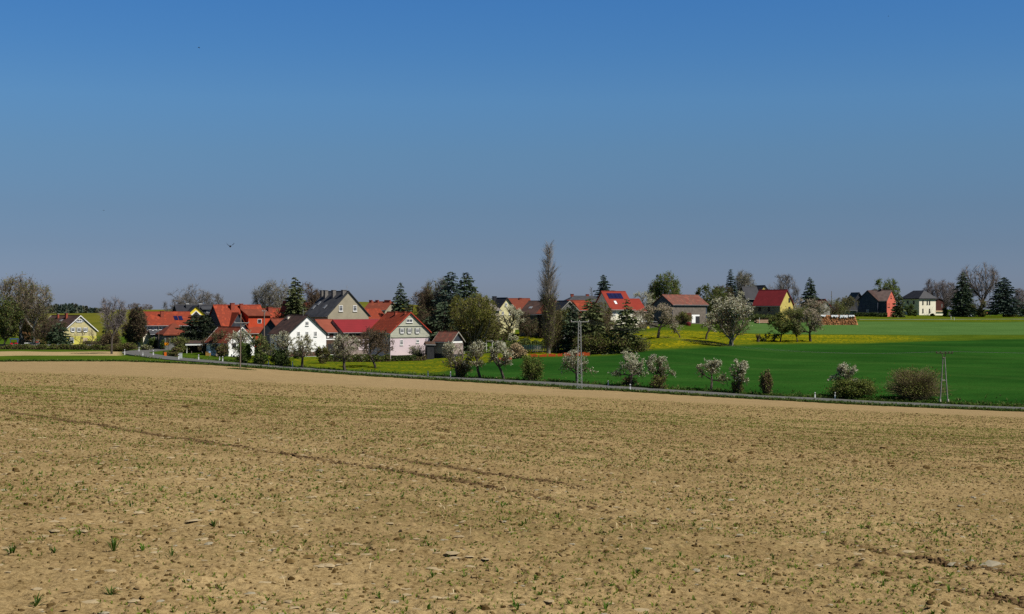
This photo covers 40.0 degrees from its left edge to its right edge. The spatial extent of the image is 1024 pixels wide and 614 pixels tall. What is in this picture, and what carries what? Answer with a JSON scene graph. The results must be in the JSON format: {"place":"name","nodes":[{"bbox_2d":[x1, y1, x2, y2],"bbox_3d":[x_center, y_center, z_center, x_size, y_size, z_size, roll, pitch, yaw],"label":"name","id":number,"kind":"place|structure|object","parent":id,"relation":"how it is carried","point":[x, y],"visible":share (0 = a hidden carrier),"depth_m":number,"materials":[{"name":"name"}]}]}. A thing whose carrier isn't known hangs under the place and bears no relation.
{"place":"outdoors","nodes":[
{"label":"outdoors","id":0,"kind":"place"},
{"bbox_2d":[0,361,1023,613],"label":"field","id":1,"kind":"structure","parent":0,"point":[12,591],"depth_m":17.32,"materials":[{"name":"soil"}]},
{"bbox_2d":[0,423,1022,613],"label":"stones","id":2,"kind":"object","parent":1,"relation":"on","point":[990,563],"visible":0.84,"depth_m":14.22,"materials":[{"name":"stone"}]},
{"bbox_2d":[0,371,1023,613],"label":"clods","id":3,"kind":"object","parent":1,"relation":"on","point":[937,560],"visible":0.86,"depth_m":24.13,"materials":[{"name":"soil"}]},
{"bbox_2d":[0,372,1023,613],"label":"seedlings","id":4,"kind":"object","parent":1,"relation":"on","point":[514,604],"visible":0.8,"depth_m":24.27,"materials":[{"name":"plant"}]},
{"bbox_2d":[0,302,1023,411],"bbox_3d":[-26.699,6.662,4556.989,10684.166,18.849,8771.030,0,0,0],"label":"meadow","id":5,"kind":"structure","parent":0,"point":[873,350],"depth_m":272.57,"materials":[{"name":"green plant"}]},
{"bbox_2d":[0,294,24,343],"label":"tree","id":6,"kind":"object","parent":5,"relation":"on","point":[9,325],"visible":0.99,"depth_m":328.19,"materials":[{"name":"green plant"}]},
{"bbox_2d":[0,273,47,342],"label":"birch tree","id":7,"kind":"object","parent":5,"relation":"on","point":[6,287],"visible":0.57,"depth_m":336.79,"materials":[{"name":"white plant"}]},
{"bbox_2d":[17,309,45,343],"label":"tree","id":8,"kind":"object","parent":5,"relation":"on","point":[26,328],"visible":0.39,"depth_m":339.67,"materials":[{"name":"green plant"}]},
{"bbox_2d":[15,277,54,344],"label":"birch tree","id":9,"kind":"object","parent":5,"relation":"on","point":[39,306],"visible":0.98,"depth_m":333.35,"materials":[{"name":"white plant"}]},
{"bbox_2d":[31,316,67,342],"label":"tree","id":10,"kind":"object","parent":5,"relation":"on","point":[44,330],"visible":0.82,"depth_m":331.43,"materials":[{"name":"green plant"}]},
{"bbox_2d":[0,343,118,349],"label":"hedge","id":11,"kind":"object","parent":5,"relation":"on","point":[26,346],"visible":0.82,"depth_m":314.62,"materials":[{"name":"green plant"}]},
{"bbox_2d":[47,323,73,345],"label":"conifer tree","id":12,"kind":"object","parent":5,"relation":"on","point":[55,335],"visible":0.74,"depth_m":330.38,"materials":[{"name":"green plant"}]},
{"bbox_2d":[39,313,98,343],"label":"yellow house","id":13,"kind":"structure","parent":5,"relation":"on","point":[76,324],"depth_m":345.61,"materials":[{"name":"paint"}]},
{"bbox_2d":[31,303,110,313],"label":"forest","id":14,"kind":"object","parent":5,"relation":"on","point":[69,308],"visible":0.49,"depth_m":893.48,"materials":[{"name":"green plant"}]},
{"bbox_2d":[96,331,121,345],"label":"bush","id":15,"kind":"object","parent":5,"relation":"on","point":[106,338],"visible":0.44,"depth_m":317.26,"materials":[{"name":"green plant"}]},
{"bbox_2d":[95,297,128,353],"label":"tree","id":16,"kind":"object","parent":5,"relation":"on","point":[117,319],"visible":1,"depth_m":292.95,"materials":[{"name":"grey plant"}]},
{"bbox_2d":[105,342,136,350],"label":"bush","id":17,"kind":"object","parent":5,"relation":"on","point":[126,346],"visible":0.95,"depth_m":306.89,"materials":[{"name":"green plant"}]},
{"bbox_2d":[126,304,148,348],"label":"tree","id":18,"kind":"object","parent":5,"relation":"on","point":[137,322],"visible":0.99,"depth_m":321.35,"materials":[{"name":"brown plant"}]},
{"bbox_2d":[143,311,192,331],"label":"farmhouse","id":19,"kind":"object","parent":5,"relation":"on","point":[161,319],"visible":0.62,"depth_m":336.58,"materials":[{"name":"orange tile"}]},
{"bbox_2d":[155,323,184,349],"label":"garage","id":20,"kind":"structure","parent":5,"relation":"on","point":[169,332],"depth_m":318.54,"materials":[{"name":"red tile"}]},
{"bbox_2d":[168,335,189,352],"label":"bush","id":21,"kind":"object","parent":5,"relation":"on","point":[179,342],"visible":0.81,"depth_m":299.51,"materials":[{"name":"green plant"}]},
{"bbox_2d":[161,284,216,310],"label":"tree","id":22,"kind":"object","parent":5,"relation":"on","point":[189,300],"visible":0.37,"depth_m":428.77,"materials":[{"name":"grey plant"}]},
{"bbox_2d":[173,304,212,330],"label":"house","id":23,"kind":"structure","parent":5,"relation":"on","point":[199,309],"depth_m":363.78,"materials":[{"name":"stone"}]},
{"bbox_2d":[171,315,216,352],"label":"conifer tree","id":24,"kind":"object","parent":5,"relation":"on","point":[193,333],"visible":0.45,"depth_m":307.68,"materials":[{"name":"green plant"}]},
{"bbox_2d":[204,326,254,355],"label":"white cottage","id":25,"kind":"structure","parent":5,"relation":"on","point":[229,329],"depth_m":289.58,"materials":[{"name":"paint"}]},
{"bbox_2d":[225,329,251,360],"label":"blossom tree","id":26,"kind":"object","parent":5,"relation":"on","point":[236,337],"visible":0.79,"depth_m":271.14,"materials":[{"name":"white plant"}]},
{"bbox_2d":[207,303,271,344],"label":"orange roof house","id":27,"kind":"structure","parent":5,"relation":"on","point":[228,315],"depth_m":332.05,"materials":[{"name":"tile"}]},
{"bbox_2d":[234,341,252,362],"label":"bush","id":28,"kind":"object","parent":5,"relation":"on","point":[246,353],"visible":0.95,"depth_m":261.29,"materials":[{"name":"green plant"}]},
{"bbox_2d":[250,334,272,363],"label":"tree","id":29,"kind":"object","parent":5,"relation":"on","point":[261,341],"visible":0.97,"depth_m":260.41,"materials":[{"name":"green plant"}]},
{"bbox_2d":[250,279,290,307],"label":"tree","id":30,"kind":"object","parent":5,"relation":"on","point":[274,298],"visible":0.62,"depth_m":369.28,"materials":[{"name":"grey plant"}]},
{"bbox_2d":[259,318,283,350],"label":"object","id":31,"kind":"structure","parent":5,"relation":"on","point":[271,324],"depth_m":308.11,"materials":[{"name":"tile"}]},
{"bbox_2d":[267,348,291,365],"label":"bush","id":32,"kind":"object","parent":5,"relation":"on","point":[281,357],"visible":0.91,"depth_m":257.23,"materials":[{"name":"green plant"}]},
{"bbox_2d":[265,331,294,356],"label":"blossom tree","id":33,"kind":"object","parent":5,"relation":"on","point":[284,343],"visible":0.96,"depth_m":257.70,"materials":[{"name":"grey plant"}]},
{"bbox_2d":[281,277,306,317],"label":"conifer tree","id":34,"kind":"object","parent":5,"relation":"on","point":[295,300],"visible":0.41,"depth_m":337.29,"materials":[{"name":"green plant"}]},
{"bbox_2d":[267,311,328,356],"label":"white house","id":35,"kind":"structure","parent":5,"relation":"on","point":[293,325],"depth_m":290.78,"materials":[{"name":"paint"}]},
{"bbox_2d":[287,333,317,367],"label":"blossom tree","id":36,"kind":"object","parent":5,"relation":"on","point":[301,345],"visible":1,"depth_m":254.66,"materials":[{"name":"white plant"}]},
{"bbox_2d":[298,282,319,313],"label":"tree","id":37,"kind":"object","parent":5,"relation":"on","point":[311,302],"visible":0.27,"depth_m":344.79,"materials":[{"name":"grey plant"}]},
{"bbox_2d":[313,345,329,363],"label":"bush","id":38,"kind":"object","parent":5,"relation":"on","point":[319,351],"visible":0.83,"depth_m":269.55,"materials":[{"name":"green plant"}]},
{"bbox_2d":[314,319,338,354],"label":"barn","id":39,"kind":"structure","parent":5,"relation":"on","point":[329,328],"depth_m":300.14,"materials":[{"name":"tile"}]},
{"bbox_2d":[304,290,370,319],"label":"beige house","id":40,"kind":"structure","parent":5,"relation":"on","point":[335,304],"depth_m":322.66,"materials":[{"name":"paint"}]},
{"bbox_2d":[318,333,363,370],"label":"blossom tree","id":41,"kind":"object","parent":5,"relation":"on","point":[337,340],"visible":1,"depth_m":251.67,"materials":[{"name":"white plant"}]},
{"bbox_2d":[331,319,378,353],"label":"barn","id":42,"kind":"structure","parent":5,"relation":"on","point":[353,327],"depth_m":302.13,"materials":[{"name":"red tile"}]},
{"bbox_2d":[328,354,390,361],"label":"hedge","id":43,"kind":"object","parent":5,"relation":"on","point":[367,358],"visible":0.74,"depth_m":277.72,"materials":[{"name":"green plant"}]},
{"bbox_2d":[355,326,395,367],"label":"orchard tree","id":44,"kind":"object","parent":5,"relation":"on","point":[374,336],"visible":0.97,"depth_m":261.51,"materials":[{"name":"brown plant"}]},
{"bbox_2d":[365,300,394,313],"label":"house","id":45,"kind":"structure","parent":5,"relation":"on","point":[384,306],"depth_m":354.61,"materials":[{"name":"beige paint"}]},
{"bbox_2d":[368,311,431,356],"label":"lilac house","id":46,"kind":"structure","parent":5,"relation":"on","point":[405,330],"depth_m":288.19,"materials":[{"name":"paint"}]},
{"bbox_2d":[391,283,411,311],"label":"conifer tree","id":47,"kind":"object","parent":5,"relation":"on","point":[398,301],"visible":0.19,"depth_m":334.58,"materials":[{"name":"green plant"}]},
{"bbox_2d":[415,285,435,324],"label":"larch tree","id":48,"kind":"object","parent":5,"relation":"on","point":[424,298],"visible":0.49,"depth_m":336.98,"materials":[{"name":"brown plant"}]},
{"bbox_2d":[423,302,473,350],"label":"conifer tree","id":49,"kind":"object","parent":5,"relation":"on","point":[439,325],"visible":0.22,"depth_m":299.35,"materials":[{"name":"green plant"}]},
{"bbox_2d":[433,331,464,357],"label":"shed","id":50,"kind":"structure","parent":5,"relation":"on","point":[442,337],"depth_m":283.43,"materials":[{"name":"stone"}]},
{"bbox_2d":[431,272,467,329],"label":"conifer tree","id":51,"kind":"object","parent":5,"relation":"on","point":[449,295],"visible":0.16,"depth_m":311.38,"materials":[{"name":"green plant"}]},
{"bbox_2d":[441,341,468,376],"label":"blossom tree","id":52,"kind":"object","parent":5,"relation":"on","point":[448,348],"visible":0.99,"depth_m":241.66,"materials":[{"name":"white plant"}]},
{"bbox_2d":[455,272,485,344],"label":"conifer tree","id":53,"kind":"object","parent":5,"relation":"on","point":[470,287],"visible":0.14,"depth_m":317.47,"materials":[{"name":"green plant"}]},
{"bbox_2d":[447,292,499,345],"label":"tree","id":54,"kind":"object","parent":5,"relation":"on","point":[485,309],"visible":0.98,"depth_m":287.66,"materials":[{"name":"green plant"}]},
{"bbox_2d":[462,339,488,377],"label":"blossom tree","id":55,"kind":"object","parent":5,"relation":"on","point":[474,347],"visible":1,"depth_m":239.08,"materials":[{"name":"white plant"}]},
{"bbox_2d":[487,341,513,379],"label":"blossom tree","id":56,"kind":"object","parent":5,"relation":"on","point":[506,358],"visible":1,"depth_m":237.71,"materials":[{"name":"white plant"}]},
{"bbox_2d":[492,296,515,333],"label":"house","id":57,"kind":"structure","parent":5,"relation":"on","point":[502,302],"depth_m":352.08,"materials":[{"name":"yellow paint"}]},
{"bbox_2d":[491,304,525,340],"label":"blossom tree","id":58,"kind":"object","parent":5,"relation":"on","point":[513,313],"visible":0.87,"depth_m":321.76,"materials":[{"name":"white plant"}]},
{"bbox_2d":[0,354,1023,411],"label":"grass","id":59,"kind":"structure","parent":5,"relation":"on","point":[674,392],"depth_m":220.63,"materials":[{"name":"green plant"}]},
{"bbox_2d":[508,343,527,358],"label":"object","id":60,"kind":"object","parent":5,"relation":"on","point":[517,351],"visible":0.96,"depth_m":271.54,"materials":[{"name":"beige plant"}]},
{"bbox_2d":[498,338,545,349],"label":"hedge","id":61,"kind":"object","parent":5,"relation":"on","point":[527,341],"visible":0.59,"depth_m":292.70,"materials":[{"name":"green plant"}]},
{"bbox_2d":[517,299,541,335],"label":"house","id":62,"kind":"structure","parent":5,"relation":"on","point":[532,307],"depth_m":337.83,"materials":[{"name":"tile"}]},
{"bbox_2d":[517,311,543,337],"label":"tree","id":63,"kind":"object","parent":5,"relation":"on","point":[527,327],"visible":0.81,"depth_m":324.84,"materials":[{"name":"green plant"}]},
{"bbox_2d":[519,353,545,380],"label":"bush","id":64,"kind":"object","parent":5,"relation":"on","point":[531,371],"visible":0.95,"depth_m":234.80,"materials":[{"name":"green plant"}]},
{"bbox_2d":[537,241,560,353],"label":"poplar tree","id":65,"kind":"object","parent":5,"relation":"on","point":[548,303],"visible":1,"depth_m":280.53,"materials":[{"name":"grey plant"}]},
{"bbox_2d":[552,302,563,352],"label":"conifer tree","id":66,"kind":"object","parent":5,"relation":"on","point":[559,336],"visible":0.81,"depth_m":283.48,"materials":[{"name":"green plant"}]},
{"bbox_2d":[557,303,582,352],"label":"conifer tree","id":67,"kind":"object","parent":5,"relation":"on","point":[570,334],"visible":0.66,"depth_m":283.35,"materials":[{"name":"green plant"}]},
{"bbox_2d":[558,349,597,380],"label":"blossom tree","id":68,"kind":"object","parent":5,"relation":"on","point":[567,359],"visible":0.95,"depth_m":231.38,"materials":[{"name":"white plant"}]},
{"bbox_2d":[569,298,610,352],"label":"conifer tree","id":69,"kind":"object","parent":5,"relation":"on","point":[587,327],"visible":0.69,"depth_m":278.33,"materials":[{"name":"green plant"}]},
{"bbox_2d":[570,331,613,353],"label":"bush","id":70,"kind":"object","parent":5,"relation":"on","point":[601,348],"visible":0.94,"depth_m":275.52,"materials":[{"name":"green plant"}]},
{"bbox_2d":[581,301,615,331],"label":"tree","id":71,"kind":"object","parent":5,"relation":"on","point":[607,315],"visible":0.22,"depth_m":299.34,"materials":[{"name":"green plant"}]},
{"bbox_2d":[595,291,634,330],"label":"solar house","id":72,"kind":"structure","parent":5,"relation":"on","point":[615,300],"depth_m":351.53,"materials":[{"name":"red paint"}]},
{"bbox_2d":[601,299,645,354],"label":"conifer tree","id":73,"kind":"object","parent":5,"relation":"on","point":[628,326],"visible":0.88,"depth_m":275.20,"materials":[{"name":"green plant"}]},
{"bbox_2d":[610,350,649,385],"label":"blossom tree","id":74,"kind":"object","parent":5,"relation":"on","point":[631,366],"visible":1,"depth_m":226.09,"materials":[{"name":"white plant"}]},
{"bbox_2d":[605,334,654,352],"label":"bush","id":75,"kind":"object","parent":5,"relation":"on","point":[636,348],"visible":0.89,"depth_m":274.09,"materials":[{"name":"green plant"}]},
{"bbox_2d":[648,372,668,388],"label":"bush","id":76,"kind":"object","parent":5,"relation":"on","point":[657,382],"visible":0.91,"depth_m":222.69,"materials":[{"name":"green plant"}]},
{"bbox_2d":[634,302,683,337],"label":"blossom tree","id":77,"kind":"object","parent":5,"relation":"on","point":[666,318],"visible":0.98,"depth_m":302.06,"materials":[{"name":"white plant"}]},
{"bbox_2d":[645,354,675,380],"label":"blossom tree","id":78,"kind":"object","parent":5,"relation":"on","point":[659,368],"visible":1,"depth_m":223.73,"materials":[{"name":"white plant"}]},
{"bbox_2d":[655,270,682,297],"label":"birch tree","id":79,"kind":"object","parent":5,"relation":"on","point":[673,288],"visible":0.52,"depth_m":400.66,"materials":[{"name":"green plant"}]},
{"bbox_2d":[651,294,708,323],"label":"barn","id":80,"kind":"structure","parent":5,"relation":"on","point":[695,306],"depth_m":363.90,"materials":[{"name":"brown stone"}]},
{"bbox_2d":[696,283,727,314],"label":"tree","id":81,"kind":"object","parent":5,"relation":"on","point":[718,294],"visible":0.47,"depth_m":380.08,"materials":[{"name":"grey plant"}]},
{"bbox_2d":[695,358,732,389],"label":"blossom tree","id":82,"kind":"object","parent":5,"relation":"on","point":[712,365],"visible":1,"depth_m":220.70,"materials":[{"name":"white plant"}]},
{"bbox_2d":[706,294,754,345],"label":"blossom tree","id":83,"kind":"object","parent":5,"relation":"on","point":[732,310],"visible":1,"depth_m":291.25,"materials":[{"name":"grey plant"}]},
{"bbox_2d":[728,358,749,392],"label":"blossom tree","id":84,"kind":"object","parent":5,"relation":"on","point":[741,370],"visible":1,"depth_m":217.19,"materials":[{"name":"white plant"}]},
{"bbox_2d":[733,269,756,296],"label":"birch tree","id":85,"kind":"object","parent":5,"relation":"on","point":[740,280],"visible":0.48,"depth_m":431.86,"materials":[{"name":"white plant"}]},
{"bbox_2d":[739,286,757,316],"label":"house","id":86,"kind":"structure","parent":5,"relation":"on","point":[751,292],"depth_m":426.44,"materials":[{"name":"stone"}]},
{"bbox_2d":[758,368,772,393],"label":"bush","id":87,"kind":"object","parent":5,"relation":"on","point":[766,381],"visible":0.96,"depth_m":215.89,"materials":[{"name":"green plant"}]},
{"bbox_2d":[751,289,794,319],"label":"red roof house","id":88,"kind":"structure","parent":5,"relation":"on","point":[770,301],"depth_m":390.83,"materials":[{"name":"yellow paint"}]},
{"bbox_2d":[759,312,792,341],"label":"orchard tree","id":89,"kind":"object","parent":5,"relation":"on","point":[784,325],"visible":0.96,"depth_m":307.58,"materials":[{"name":"green plant"}]},
{"bbox_2d":[764,274,799,304],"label":"tree","id":90,"kind":"object","parent":5,"relation":"on","point":[787,280],"visible":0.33,"depth_m":424.31,"materials":[{"name":"grey plant"}]},
{"bbox_2d":[780,305,817,321],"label":"bush","id":91,"kind":"object","parent":5,"relation":"on","point":[791,314],"visible":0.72,"depth_m":383.63,"materials":[{"name":"green plant"}]},
{"bbox_2d":[792,307,824,340],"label":"blossom tree","id":92,"kind":"object","parent":5,"relation":"on","point":[812,324],"visible":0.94,"depth_m":307.50,"materials":[{"name":"green plant"}]},
{"bbox_2d":[798,277,819,316],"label":"conifer tree","id":93,"kind":"object","parent":5,"relation":"on","point":[810,289],"visible":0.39,"depth_m":419.54,"materials":[{"name":"green plant"}]},
{"bbox_2d":[795,298,830,318],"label":"blossom tree","id":94,"kind":"object","parent":5,"relation":"on","point":[815,305],"visible":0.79,"depth_m":394.14,"materials":[{"name":"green plant"}]},
{"bbox_2d":[818,315,857,324],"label":"firewood pile","id":95,"kind":"object","parent":5,"relation":"on","point":[839,320],"visible":0.97,"depth_m":371.90,"materials":[{"name":"brown wood"}]},
{"bbox_2d":[827,298,848,314],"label":"bush","id":96,"kind":"object","parent":5,"relation":"on","point":[837,309],"visible":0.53,"depth_m":419.53,"materials":[{"name":"green plant"}]},
{"bbox_2d":[827,362,860,381],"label":"blossom tree","id":97,"kind":"object","parent":5,"relation":"on","point":[842,370],"visible":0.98,"depth_m":213.46,"materials":[{"name":"white plant"}]},
{"bbox_2d":[820,376,881,397],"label":"bush","id":98,"kind":"object","parent":5,"relation":"on","point":[844,387],"visible":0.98,"depth_m":211.16,"materials":[{"name":"green plant"}]},
{"bbox_2d":[857,289,895,316],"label":"coral house","id":99,"kind":"structure","parent":5,"relation":"on","point":[877,301],"depth_m":442.25,"materials":[{"name":"black stone"}]},
{"bbox_2d":[873,277,900,302],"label":"tree","id":100,"kind":"object","parent":5,"relation":"on","point":[889,287],"visible":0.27,"depth_m":469.28,"materials":[{"name":"green plant"}]},
{"bbox_2d":[890,293,905,317],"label":"conifer tree","id":101,"kind":"object","parent":5,"relation":"on","point":[896,310],"visible":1,"depth_m":435.43,"materials":[{"name":"green plant"}]},
{"bbox_2d":[878,363,951,400],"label":"bush","id":102,"kind":"object","parent":5,"relation":"on","point":[912,384],"visible":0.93,"depth_m":209.06,"materials":[{"name":"green plant"}]},
{"bbox_2d":[902,290,937,314],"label":"cream villa","id":103,"kind":"object","parent":5,"relation":"on","point":[923,302],"visible":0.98,"depth_m":470.50,"materials":[{"name":"paint"}]},
{"bbox_2d":[934,279,956,307],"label":"tree","id":104,"kind":"object","parent":5,"relation":"on","point":[943,291],"visible":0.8,"depth_m":477.62,"materials":[{"name":"grey plant"}]},
{"bbox_2d":[948,272,978,316],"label":"conifer tree","id":105,"kind":"object","parent":5,"relation":"on","point":[962,300],"visible":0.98,"depth_m":451.11,"materials":[{"name":"green plant"}]},
{"bbox_2d":[956,264,1000,315],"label":"tree","id":106,"kind":"object","parent":5,"relation":"on","point":[976,291],"visible":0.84,"depth_m":460.76,"materials":[{"name":"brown plant"}]},
{"bbox_2d":[986,277,1023,316],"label":"conifer tree","id":107,"kind":"object","parent":5,"relation":"on","point":[1006,305],"visible":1,"depth_m":446.57,"materials":[{"name":"green plant"}]},
{"bbox_2d":[0,0,1023,309],"label":"sky","id":108,"kind":"structure","parent":0,"point":[363,148],"materials":[{"name":"blue"}]},
{"bbox_2d":[122,348,1023,408],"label":"road","id":109,"kind":"structure","parent":0,"point":[146,354],"depth_m":230.29,"materials":[{"name":"grey asphalt"}]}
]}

